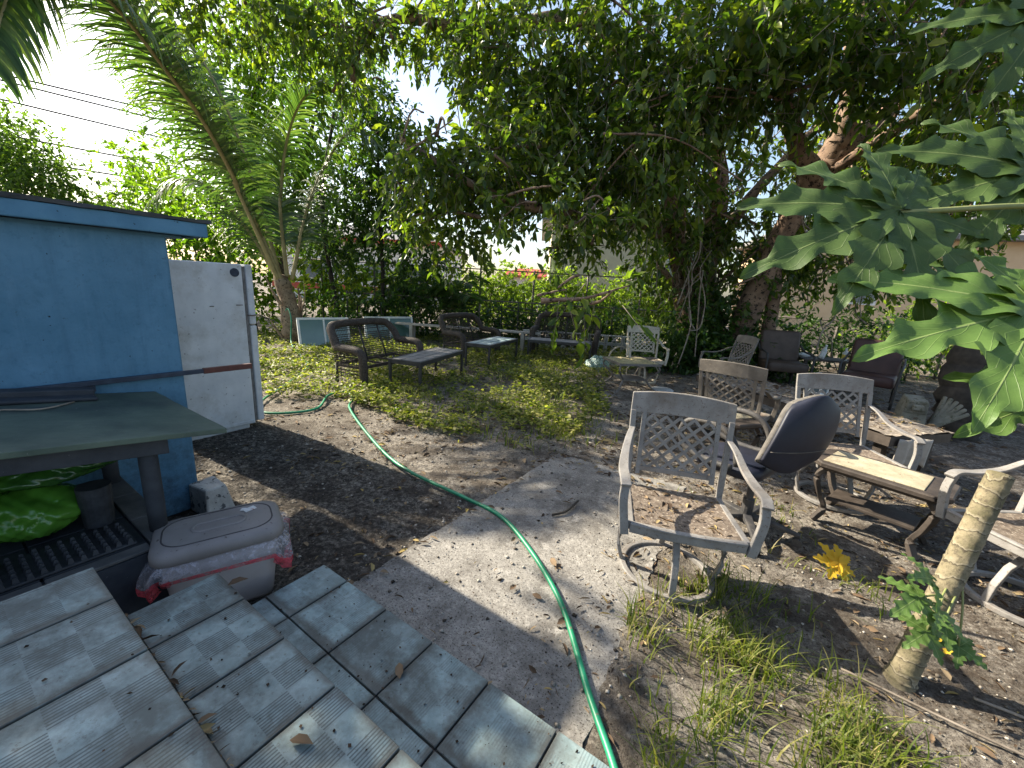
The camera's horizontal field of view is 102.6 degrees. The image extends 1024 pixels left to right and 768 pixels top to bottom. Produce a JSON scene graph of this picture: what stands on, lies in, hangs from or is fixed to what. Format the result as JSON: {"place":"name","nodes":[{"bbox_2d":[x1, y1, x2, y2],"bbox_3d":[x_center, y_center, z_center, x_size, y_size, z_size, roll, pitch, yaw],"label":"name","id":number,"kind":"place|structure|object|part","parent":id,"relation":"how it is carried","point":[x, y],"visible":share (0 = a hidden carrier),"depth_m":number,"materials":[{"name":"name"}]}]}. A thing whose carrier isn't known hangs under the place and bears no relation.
{"place":"outdoors","nodes":[
{"label":"outdoors","id":0,"kind":"place"},
{"bbox_2d":[0,98,317,172],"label":"overhead wire","id":1,"kind":"object","parent":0,"point":[81,118],"visible":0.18,"depth_m":16.87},
{"bbox_2d":[0,79,385,170],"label":"overhead wire","id":2,"kind":"object","parent":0,"point":[82,100],"visible":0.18,"depth_m":16.94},
{"bbox_2d":[17,136,375,199],"bbox_3d":[-17.071,-10.720,18.663,0.062,3.264,42.107,9,14,21],"label":"overhead wire","id":3,"kind":"object","parent":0,"point":[106,153],"visible":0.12,"depth_m":17.62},
{"bbox_2d":[14,76,385,159],"bbox_3d":[-17.011,-13.074,18.513,0.062,5.216,41.426,9,14,21],"label":"overhead wire","id":4,"kind":"object","parent":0,"point":[96,96],"visible":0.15,"depth_m":17.01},
{"bbox_2d":[44,164,364,209],"bbox_3d":[-17.120,-9.887,18.697,0.062,3.104,42.405,9,14,21],"label":"overhead wire","id":5,"kind":"object","parent":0,"point":[103,173],"visible":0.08,"depth_m":17.53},
{"bbox_2d":[272,224,468,304],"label":"white house","id":6,"kind":"structure","parent":0,"point":[311,275],"depth_m":26.25,"materials":[{"name":"grey paint"}]},
{"bbox_2d":[304,257,327,278],"bbox_3d":[-12.580,-7.437,26.307,1.760,1.360,0.076,4,13,4],"label":"window","id":7,"kind":"structure","parent":6,"relation":"in","point":[307,270],"depth_m":26.35,"materials":[{"name":"grey glass"}]},
{"bbox_2d":[364,260,388,281],"bbox_3d":[-8.596,-7.135,26.033,1.560,1.360,0.076,4,13,4],"label":"window","id":8,"kind":"structure","parent":6,"relation":"in","point":[364,260],"depth_m":25.98,"materials":[{"name":"white paint"}]},
{"bbox_2d":[0,0,1023,297],"label":"sky","id":9,"kind":"structure","parent":0,"point":[80,133],"materials":[{"name":"white"}]},
{"bbox_2d":[352,454,686,746],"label":"concrete path","id":10,"kind":"structure","parent":0,"point":[517,651],"depth_m":2.09,"materials":[{"name":"grey concrete"}]},
{"bbox_2d":[552,500,578,515],"bbox_3d":[0.381,0.858,2.823,0.280,0.024,0.048,-9,18,-42],"label":"dry stick","id":11,"kind":"object","parent":10,"relation":"on","point":[568,509],"visible":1,"depth_m":2.79,"materials":[{"name":"brown wood"}]},
{"bbox_2d":[499,268,545,306],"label":"white house","id":12,"kind":"structure","parent":0,"point":[519,281],"depth_m":33.02,"materials":[{"name":"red paint"}]},
{"bbox_2d":[167,273,1023,767],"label":"ground","id":13,"kind":"structure","parent":0,"point":[861,529],"depth_m":2.51,"materials":[{"name":"brown soil"}]},
{"bbox_2d":[0,84,101,201],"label":"round tree","id":14,"kind":"object","parent":13,"relation":"on","point":[13,174],"visible":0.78,"depth_m":10.88,"materials":[{"name":"green plant"}]},
{"bbox_2d":[0,476,168,616],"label":"tiled deck","id":15,"kind":"structure","parent":13,"relation":"on","point":[118,572],"depth_m":1.68,"materials":[{"name":"tile"}]},
{"bbox_2d":[0,483,80,542],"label":"plastic sack","id":16,"kind":"object","parent":15,"relation":"on","point":[30,514],"visible":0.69,"depth_m":1.67,"materials":[{"name":"green plastic"}]},
{"bbox_2d":[0,460,118,493],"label":"plastic sack","id":17,"kind":"object","parent":16,"relation":"on","point":[34,480],"visible":0.32,"depth_m":1.71,"materials":[{"name":"green plastic"}]},
{"bbox_2d":[0,522,136,593],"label":"rubber doormat","id":18,"kind":"object","parent":15,"relation":"on","point":[35,564],"visible":1,"depth_m":1.59,"materials":[{"name":"black rubber"}]},
{"bbox_2d":[74,479,114,528],"bbox_3d":[-1.841,0.533,1.819,0.116,0.185,0.116,3,13,0],"label":"black bucket","id":19,"kind":"object","parent":15,"relation":"on","point":[95,500],"visible":1,"depth_m":1.79,"materials":[{"name":"plastic"}]},
{"bbox_2d":[0,391,226,531],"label":"work table","id":20,"kind":"object","parent":15,"relation":"on","point":[143,428],"visible":0.97,"depth_m":1.70,"materials":[{"name":"wood"}]},
{"bbox_2d":[0,401,74,410],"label":"twig","id":21,"kind":"object","parent":20,"relation":"on","point":[37,408],"visible":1,"depth_m":1.75,"materials":[{"name":"brown wood"}]},
{"bbox_2d":[0,386,97,404],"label":"weathered board","id":22,"kind":"object","parent":20,"relation":"on","point":[10,396],"visible":1,"depth_m":1.91,"materials":[{"name":"grey wood"}]},
{"bbox_2d":[22,167,150,210],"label":"leafy bush","id":23,"kind":"object","parent":13,"relation":"on","point":[84,194],"visible":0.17,"depth_m":11.30,"materials":[{"name":"green plant"}]},
{"bbox_2d":[0,191,211,516],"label":"garden shed","id":24,"kind":"structure","parent":13,"relation":"on","point":[86,292],"depth_m":2.08,"materials":[{"name":"blue paint"}]},
{"bbox_2d":[23,363,251,390],"bbox_3d":[-2.683,0.150,1.367,0.047,0.076,3.365,12,16,32],"label":"pole","id":25,"kind":"object","parent":24,"relation":"attached to","point":[94,383],"depth_m":2.29,"materials":[{"name":"brown metal"}]},
{"bbox_2d":[92,171,217,259],"bbox_3d":[-9.808,-3.653,11.300,3.094,3.831,2.338,3,13,0],"label":"leafy bush","id":26,"kind":"object","parent":13,"relation":"on","point":[181,201],"visible":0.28,"depth_m":10.79,"materials":[{"name":"green plant"}]},
{"bbox_2d":[0,0,389,343],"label":"coconut palm","id":27,"kind":"object","parent":13,"relation":"on","point":[17,30],"visible":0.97,"depth_m":7.63,"materials":[{"name":"green plant"}]},
{"bbox_2d":[189,476,234,513],"bbox_3d":[-1.913,0.715,2.615,0.199,0.190,0.166,10,15,25],"label":"concrete block","id":28,"kind":"object","parent":13,"relation":"on","point":[210,494],"depth_m":2.56,"materials":[{"name":"grey concrete"}]},
{"bbox_2d":[136,500,292,603],"bbox_3d":[-1.336,0.812,1.902,0.584,0.387,0.367,-6,17,-35],"label":"lidded bin","id":29,"kind":"object","parent":13,"relation":"on","point":[229,544],"visible":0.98,"depth_m":1.81,"materials":[{"name":"grey plastic"}]},
{"bbox_2d":[168,259,274,440],"bbox_3d":[-2.843,-0.350,3.888,0.709,1.550,0.893,12,16,31],"label":"old refrigerator","id":30,"kind":"object","parent":13,"relation":"on","point":[214,305],"visible":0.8,"depth_m":3.64,"materials":[{"name":"white metal"}]},
{"bbox_3d":[-2.699,-0.880,3.965,0.690,0.540,0.060,12,16,31],"label":"freezer door","id":31,"kind":"part","parent":30,"relation":"part of","materials":[{"name":"white metal"}]},
{"bbox_3d":[-2.742,-0.157,4.138,0.690,0.930,0.060,12,16,31],"label":"door","id":32,"kind":"part","parent":30,"relation":"part of","materials":[{"name":"white metal"}]},
{"bbox_2d":[167,203,281,333],"bbox_3d":[-7.136,-2.863,10.515,3.888,3.336,2.571,10,15,27],"label":"leafy bush","id":33,"kind":"object","parent":13,"relation":"on","point":[218,256],"visible":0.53,"depth_m":10.14,"materials":[{"name":"green plant"}]},
{"bbox_2d":[80,0,411,314],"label":"broadleaf tree","id":34,"kind":"object","parent":13,"relation":"on","point":[256,93],"visible":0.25,"depth_m":13.06,"materials":[{"name":"green plant"}]},
{"bbox_2d":[0,565,609,767],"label":"tiled steps","id":35,"kind":"structure","parent":13,"relation":"on","point":[79,707],"depth_m":1.15,"materials":[{"name":"tile"}]},
{"bbox_2d":[296,317,349,346],"bbox_3d":[-4.034,-1.116,8.836,1.055,0.619,0.168,-8,18,-41],"label":"window sash","id":36,"kind":"object","parent":13,"relation":"on","point":[313,331],"depth_m":8.71,"materials":[{"name":"glass"}]},
{"bbox_2d":[287,229,422,316],"bbox_3d":[-4.685,-3.200,12.739,4.557,3.269,2.063,3,13,0],"label":"hedge shrub","id":37,"kind":"object","parent":13,"relation":"on","point":[315,263],"visible":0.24,"depth_m":12.41,"materials":[{"name":"green plant"}]},
{"bbox_2d":[278,275,447,337],"bbox_3d":[-3.861,-1.882,10.849,4.356,2.178,1.656,3,13,0],"label":"hedge shrub","id":38,"kind":"object","parent":13,"relation":"on","point":[382,303],"visible":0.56,"depth_m":10.63,"materials":[{"name":"green plant"}]},
{"bbox_2d":[326,318,423,385],"bbox_3d":[-2.087,-0.542,6.323,0.806,0.882,1.426,9,15,23],"label":"wicker loveseat","id":39,"kind":"object","parent":13,"relation":"on","point":[363,358],"visible":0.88,"depth_m":6.20,"materials":[{"name":"wicker"}]},
{"bbox_2d":[288,53,467,316],"bbox_3d":[-3.468,-4.852,10.727,5.144,7.272,2.933,6,14,12],"label":"slender tree","id":40,"kind":"object","parent":13,"relation":"on","point":[359,219],"visible":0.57,"depth_m":10.49,"materials":[{"name":"green plant"}]},
{"bbox_2d":[363,316,412,342],"bbox_3d":[-2.967,-1.320,9.957,1.205,0.619,0.168,-7,17,-37],"label":"window sash","id":41,"kind":"object","parent":13,"relation":"on","point":[403,330],"depth_m":10.02,"materials":[{"name":"glass"}]},
{"bbox_2d":[376,276,438,331],"bbox_3d":[-2.940,-2.310,11.990,2.261,1.593,2.134,-6,16,-34],"label":"areca palm","id":42,"kind":"object","parent":13,"relation":"on","point":[385,280],"visible":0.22,"depth_m":11.62,"materials":[{"name":"green plant"}]},
{"bbox_2d":[388,347,463,392],"bbox_3d":[-1.277,-0.255,6.311,0.520,0.422,1.350,8,14,17],"label":"coffee table","id":43,"kind":"object","parent":13,"relation":"on","point":[420,359],"visible":0.93,"depth_m":5.96,"materials":[{"name":"metal"}]},
{"bbox_2d":[263,308,617,767],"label":"garden hose","id":44,"kind":"object","parent":13,"relation":"on","point":[609,753],"visible":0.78,"depth_m":2.15,"materials":[{"name":"green rubber"}]},
{"bbox_2d":[223,253,676,344],"bbox_3d":[-1.754,-2.509,12.278,14.257,1.981,0.056,4,13,1],"label":"chain link fence","id":45,"kind":"object","parent":13,"relation":"on","point":[534,272],"visible":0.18,"depth_m":12.15,"materials":[{"name":"grey metal"}]},
{"bbox_2d":[407,250,677,342],"bbox_3d":[1.143,-2.592,12.524,9.799,3.083,1.570,3,13,0],"label":"fence vine","id":46,"kind":"object","parent":45,"relation":"attached to","point":[508,294],"visible":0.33,"depth_m":12.39,"materials":[{"name":"green plant"}]},
{"bbox_2d":[257,323,649,447],"bbox_3d":[-1.596,-0.492,7.715,9.850,0.286,7.989,3,13,0],"label":"ground cover","id":47,"kind":"object","parent":13,"relation":"on","point":[371,395],"visible":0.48,"depth_m":5.89,"materials":[{"name":"green plant"}]},
{"bbox_2d":[415,275,491,311],"bbox_3d":[-1.637,-2.140,11.306,2.118,1.731,2.297,3,13,0],"label":"areca palm","id":48,"kind":"object","parent":13,"relation":"on","point":[464,297],"visible":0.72,"depth_m":10.95,"materials":[{"name":"plant"}]},
{"bbox_2d":[395,322,540,352],"bbox_3d":[-1.086,-1.105,9.775,3.500,0.490,0.220,5,14,8],"label":"plank bench","id":49,"kind":"object","parent":13,"relation":"on","point":[413,325],"visible":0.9,"depth_m":9.68,"materials":[{"name":"brown wood"}]},
{"bbox_2d":[438,312,500,357],"bbox_3d":[-0.914,-1.053,8.755,0.806,0.882,1.426,11,15,29],"label":"wicker loveseat","id":50,"kind":"object","parent":13,"relation":"on","point":[442,318],"visible":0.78,"depth_m":8.76,"materials":[{"name":"wicker"}]},
{"bbox_2d":[414,292,546,341],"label":"hedge shrub","id":51,"kind":"object","parent":13,"relation":"on","point":[486,317],"visible":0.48,"depth_m":11.03,"materials":[{"name":"green plant"}]},
{"bbox_2d":[464,336,517,366],"bbox_3d":[-0.382,-0.645,8.127,0.520,0.442,1.350,9,14,21],"label":"coffee table","id":52,"kind":"object","parent":13,"relation":"on","point":[495,342],"visible":0.89,"depth_m":7.76,"materials":[{"name":"metal"}]},
{"bbox_2d":[346,290,676,348],"bbox_3d":[0.001,-1.700,11.161,9.057,1.131,0.056,4,13,1],"label":"chain link fence","id":53,"kind":"object","parent":13,"relation":"on","point":[511,302],"visible":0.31,"depth_m":11.07,"materials":[{"name":"grey metal"}]},
{"bbox_2d":[454,248,580,325],"bbox_3d":[-0.070,-3.504,15.867,5.753,3.178,2.457,2,14,-7],"label":"leafy bush","id":54,"kind":"object","parent":13,"relation":"on","point":[511,265],"visible":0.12,"depth_m":15.50,"materials":[{"name":"green plant"}]},
{"bbox_2d":[12,396,1023,767],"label":"dark debris","id":55,"kind":"object","parent":13,"relation":"on","point":[512,598],"visible":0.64,"depth_m":2.02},
{"bbox_2d":[500,304,554,337],"bbox_3d":[0.392,-1.542,10.833,1.426,1.020,0.030,5,13,5],"label":"metal rack","id":56,"kind":"object","parent":13,"relation":"on","point":[518,311],"visible":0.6,"depth_m":10.77,"materials":[{"name":"grey metal"}]},
{"bbox_2d":[527,337,591,362],"bbox_3d":[1.026,-0.738,8.908,1.350,0.422,0.520,5,14,8],"label":"coffee table","id":57,"kind":"object","parent":13,"relation":"on","point":[531,340],"visible":0.77,"depth_m":8.70,"materials":[{"name":"metal"}]},
{"bbox_2d":[529,312,601,356],"bbox_3d":[1.249,-1.153,9.520,1.597,0.970,0.846,7,14,14],"label":"wicker loveseat","id":58,"kind":"object","parent":13,"relation":"on","point":[566,315],"visible":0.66,"depth_m":9.72,"materials":[{"name":"wicker"}]},
{"bbox_2d":[113,0,1023,373],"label":"ficus tree","id":59,"kind":"object","parent":13,"relation":"on","point":[693,86],"visible":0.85,"depth_m":6.19,"materials":[{"name":"green plant"}]},
{"bbox_2d":[125,346,1023,765],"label":"fallen leaves","id":60,"kind":"object","parent":13,"relation":"on","point":[207,728],"visible":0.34,"depth_m":2.66,"materials":[{"name":"brown plant"}]},
{"bbox_2d":[507,291,651,350],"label":"hedge shrub","id":61,"kind":"object","parent":13,"relation":"on","point":[607,321],"visible":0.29,"depth_m":10.95,"materials":[{"name":"green plant"}]},
{"bbox_2d":[523,329,640,352],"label":"breeze block wall","id":62,"kind":"structure","parent":13,"relation":"on","point":[611,344],"depth_m":10.28,"materials":[{"name":"white concrete"}]},
{"bbox_2d":[585,355,609,371],"bbox_3d":[1.639,-0.385,7.843,0.501,0.339,0.448,11,15,29],"label":"plastic bag","id":63,"kind":"object","parent":13,"relation":"on","point":[600,357],"visible":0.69,"depth_m":7.76,"materials":[{"name":"white plastic"}]},
{"bbox_2d":[194,395,1023,767],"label":"gravel grit","id":64,"kind":"object","parent":13,"relation":"on","point":[968,607],"visible":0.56,"depth_m":2.33,"materials":[{"name":"grey gravel"}]},
{"bbox_2d":[228,462,997,759],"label":"yellowed leaves","id":65,"kind":"object","parent":13,"relation":"on","point":[299,738],"visible":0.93,"depth_m":1.46,"materials":[{"name":"yellow plant"}]},
{"bbox_2d":[266,338,960,767],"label":"grass","id":66,"kind":"structure","parent":13,"relation":"on","point":[856,732],"depth_m":1.62,"materials":[{"name":"green plant"}]},
{"bbox_2d":[608,346,625,365],"bbox_3d":[2.033,-0.534,7.864,0.432,0.432,0.029,-1,29,-19],"label":"wire hoop","id":67,"kind":"object","parent":13,"relation":"on","point":[612,350],"visible":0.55,"depth_m":7.77,"materials":[{"name":"beige metal"}]},
{"bbox_2d":[559,270,676,339],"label":"leafy bush","id":68,"kind":"object","parent":13,"relation":"on","point":[618,283],"visible":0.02,"depth_m":14.84,"materials":[{"name":"green plant"}]},
{"bbox_2d":[599,356,661,393],"bbox_3d":[1.872,-0.148,6.538,0.723,0.474,0.643,1,14,-12],"label":"scroll leg table","id":69,"kind":"object","parent":13,"relation":"on","point":[632,361],"visible":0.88,"depth_m":6.40,"materials":[{"name":"beige metal"}]},
{"bbox_2d":[626,325,669,383],"bbox_3d":[2.317,-0.523,7.195,0.689,0.947,0.638,4,13,3],"label":"patio chair","id":70,"kind":"object","parent":13,"relation":"on","point":[652,329],"visible":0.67,"depth_m":7.35,"materials":[{"name":"beige metal"}]},
{"bbox_2d":[652,386,673,391],"bbox_3d":[2.419,0.091,6.618,0.362,0.035,0.362,3,13,0],"label":"stone disc","id":71,"kind":"object","parent":13,"relation":"on","point":[661,389],"visible":0.65,"depth_m":6.57,"materials":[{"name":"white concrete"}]},
{"bbox_2d":[617,391,774,604],"bbox_3d":[0.900,0.582,2.212,0.689,0.947,0.638,7,14,10],"label":"patio chair","id":72,"kind":"object","parent":13,"relation":"on","point":[718,412],"visible":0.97,"depth_m":2.27,"materials":[{"name":"grey metal"}]},
{"bbox_2d":[672,413,762,445],"bbox_3d":[1.955,0.472,3.991,0.440,0.471,0.840,-1,14,-17],"label":"tray table","id":73,"kind":"object","parent":13,"relation":"on","point":[743,421],"visible":0.21,"depth_m":3.68,"materials":[{"name":"grey plastic"}]},
{"bbox_2d":[622,267,818,383],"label":"ivy bank","id":74,"kind":"structure","parent":13,"relation":"on","point":[707,339],"depth_m":8.11,"materials":[{"name":"green plant"}]},
{"bbox_2d":[698,335,759,395],"bbox_3d":[3.478,-0.327,6.659,0.638,0.947,0.689,3,13,-2],"label":"patio chair","id":75,"kind":"object","parent":13,"relation":"on","point":[752,341],"visible":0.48,"depth_m":6.60,"materials":[{"name":"grey metal"}]},
{"bbox_2d":[698,359,781,448],"bbox_3d":[2.169,0.224,4.028,0.689,0.947,0.638,16,18,42],"label":"patio chair","id":76,"kind":"object","parent":13,"relation":"on","point":[748,372],"visible":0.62,"depth_m":3.77,"materials":[{"name":"brown metal"}]},
{"bbox_2d":[678,394,840,554],"bbox_3d":[1.577,0.488,2.726,0.606,0.969,0.755,-7,17,-36],"label":"office chair","id":77,"kind":"object","parent":13,"relation":"on","point":[800,434],"visible":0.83,"depth_m":2.50,"materials":[{"name":"black plastic"}]},
{"bbox_2d":[755,329,815,383],"bbox_3d":[4.898,-0.448,7.441,0.777,0.998,0.781,7,14,14],"label":"cushioned armchair","id":78,"kind":"object","parent":13,"relation":"on","point":[786,347],"visible":0.83,"depth_m":7.54,"materials":[{"name":"fabric"}]},
{"bbox_2d":[789,356,848,381],"bbox_3d":[5.772,-0.209,7.630,0.950,0.535,0.500,6,14,10],"label":"dark side table","id":79,"kind":"object","parent":13,"relation":"on","point":[825,359],"visible":0.2,"depth_m":7.48,"materials":[{"name":"brown plastic"}]},
{"bbox_2d":[799,352,810,356],"bbox_3d":[5.493,-0.556,7.726,0.234,0.060,0.240,3,13,0],"label":"white bowl","id":80,"kind":"object","parent":79,"relation":"on","point":[803,354],"visible":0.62,"depth_m":7.65,"materials":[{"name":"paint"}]},
{"bbox_2d":[818,345,827,358],"bbox_3d":[5.692,-0.588,7.490,0.090,0.260,0.092,15,13,-3],"label":"bottle","id":81,"kind":"object","parent":79,"relation":"on","point":[822,354],"visible":0.98,"depth_m":7.47,"materials":[{"name":"plastic"}]},
{"bbox_2d":[841,348,847,360],"bbox_3d":[6.022,-0.533,7.416,0.089,0.220,0.092,3,13,0],"label":"bottle","id":82,"kind":"object","parent":79,"relation":"on","point":[844,353],"visible":0.78,"depth_m":7.39,"materials":[{"name":"glass"}]},
{"bbox_2d":[695,373,952,472],"bbox_3d":[3.204,0.368,4.689,0.780,0.482,2.400,0,14,-16],"label":"leaf covered table","id":83,"kind":"object","parent":13,"relation":"on","point":[883,439],"visible":0.44,"depth_m":3.75,"materials":[{"name":"grey wood"}]},
{"bbox_2d":[808,388,828,394],"bbox_3d":[3.627,-0.006,4.830,0.260,0.235,0.260,-1,14,-19],"label":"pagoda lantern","id":84,"kind":"object","parent":83,"relation":"on","point":[826,391],"visible":0.1,"depth_m":4.81,"materials":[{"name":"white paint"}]},
{"bbox_2d":[892,439,933,467],"bbox_3d":[3.391,0.596,3.489,0.342,0.264,0.054,1,14,-12],"label":"grey rag","id":85,"kind":"object","parent":83,"relation":"hanging from","point":[903,453],"visible":0.66,"depth_m":3.48,"materials":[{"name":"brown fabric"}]},
{"bbox_2d":[813,542,855,580],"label":"fallen papaya leaf","id":86,"kind":"object","parent":13,"relation":"on","point":[838,561],"visible":0.98,"depth_m":2.38,"materials":[{"name":"yellow plant"}]},
{"bbox_2d":[756,296,951,383],"bbox_3d":[7.110,-0.843,9.044,4.542,2.277,1.965,3,13,0],"label":"hedge shrub","id":87,"kind":"object","parent":13,"relation":"on","point":[809,321],"visible":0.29,"depth_m":8.87,"materials":[{"name":"green plant"}]},
{"bbox_2d":[759,316,953,379],"bbox_3d":[8.614,-0.816,9.450,6.222,1.202,0.054,7,14,16],"label":"chain link fence","id":88,"kind":"object","parent":13,"relation":"on","point":[934,377],"visible":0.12,"depth_m":9.59,"materials":[{"name":"grey metal"}]},
{"bbox_2d":[794,373,925,513],"bbox_3d":[2.583,0.444,3.206,0.689,0.947,0.638,5,14,8],"label":"patio chair","id":89,"kind":"object","parent":13,"relation":"on","point":[842,383],"visible":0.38,"depth_m":3.34,"materials":[{"name":"grey metal"}]},
{"bbox_2d":[832,338,906,409],"bbox_3d":[5.779,-0.198,6.612,0.781,0.998,0.777,-10,19,-43],"label":"cushioned armchair","id":90,"kind":"object","parent":13,"relation":"on","point":[885,371],"visible":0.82,"depth_m":6.58,"materials":[{"name":"fabric"}]},
{"bbox_2d":[736,0,1023,437],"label":"papaya plant","id":91,"kind":"object","parent":13,"relation":"on","point":[888,220],"visible":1,"depth_m":1.59,"materials":[{"name":"green plant"}]},
{"bbox_2d":[809,449,960,559],"bbox_3d":[2.457,0.794,2.786,0.440,0.462,0.700,-7,17,-37],"label":"bench","id":92,"kind":"object","parent":13,"relation":"on","point":[921,486],"visible":0.91,"depth_m":2.70,"materials":[{"name":"brown plastic"}]},
{"bbox_2d":[838,299,952,378],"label":"hedge shrub","id":93,"kind":"object","parent":13,"relation":"on","point":[929,360],"visible":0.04,"depth_m":9.43,"materials":[{"name":"green plant"}]},
{"bbox_2d":[892,394,969,427],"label":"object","id":94,"kind":"object","parent":13,"relation":"on","point":[909,406],"visible":0.72,"depth_m":4.87,"materials":[{"name":"stone"}]},
{"bbox_2d":[841,667,1023,756],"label":"dry stick","id":95,"kind":"object","parent":13,"relation":"on","point":[948,720],"visible":0.95,"depth_m":1.54,"materials":[{"name":"wood"}]},
{"bbox_2d":[939,639,952,654],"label":"fallen papaya leaf","id":96,"kind":"object","parent":13,"relation":"on","point":[945,651],"visible":0.12,"depth_m":1.84,"materials":[{"name":"yellow plant"}]},
{"bbox_2d":[878,470,1014,693],"bbox_3d":[1.733,0.837,1.618,0.683,0.934,0.251,-1,14,-20],"label":"cut papaya trunk","id":97,"kind":"object","parent":13,"relation":"on","point":[929,621],"visible":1,"depth_m":1.65,"materials":[{"name":"beige plant"}]},
{"bbox_2d":[927,345,987,440],"bbox_3d":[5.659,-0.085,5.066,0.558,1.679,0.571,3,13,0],"label":"armchair","id":98,"kind":"object","parent":13,"relation":"on","point":[963,359],"visible":0.28,"depth_m":5.00,"materials":[{"name":"brown fabric"}]},
{"bbox_2d":[935,460,1023,626],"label":"patio chair","id":99,"kind":"object","parent":13,"relation":"on","point":[1007,532],"visible":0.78,"depth_m":2.25,"materials":[{"name":"grey metal"}]},
{"bbox_2d":[973,696,1023,718],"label":"dry stick","id":100,"kind":"object","parent":13,"relation":"on","point":[998,707],"visible":1,"depth_m":1.59,"materials":[{"name":"grey wood"}]},
{"bbox_2d":[542,207,725,328],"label":"beige house","id":101,"kind":"structure","parent":0,"point":[613,261],"depth_m":17.32,"materials":[{"name":"grey paint"}]},
{"bbox_2d":[666,255,693,276],"bbox_3d":[7.092,-4.794,17.106,1.360,1.360,0.076,4,13,3],"label":"window","id":102,"kind":"structure","parent":101,"relation":"in","point":[693,255],"depth_m":17.09,"materials":[{"name":"white paint"}]},
{"bbox_2d":[729,211,1023,349],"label":"peach house","id":103,"kind":"structure","parent":0,"point":[1014,254],"depth_m":15.23,"materials":[{"name":"grey paint"}]},
{"bbox_2d":[849,294,875,305],"bbox_3d":[12.779,-3.458,15.082,1.160,1.060,0.076,7,14,14],"label":"window","id":104,"kind":"structure","parent":103,"relation":"in","point":[873,304],"depth_m":15.09,"materials":[{"name":"grey glass"}]}
]}

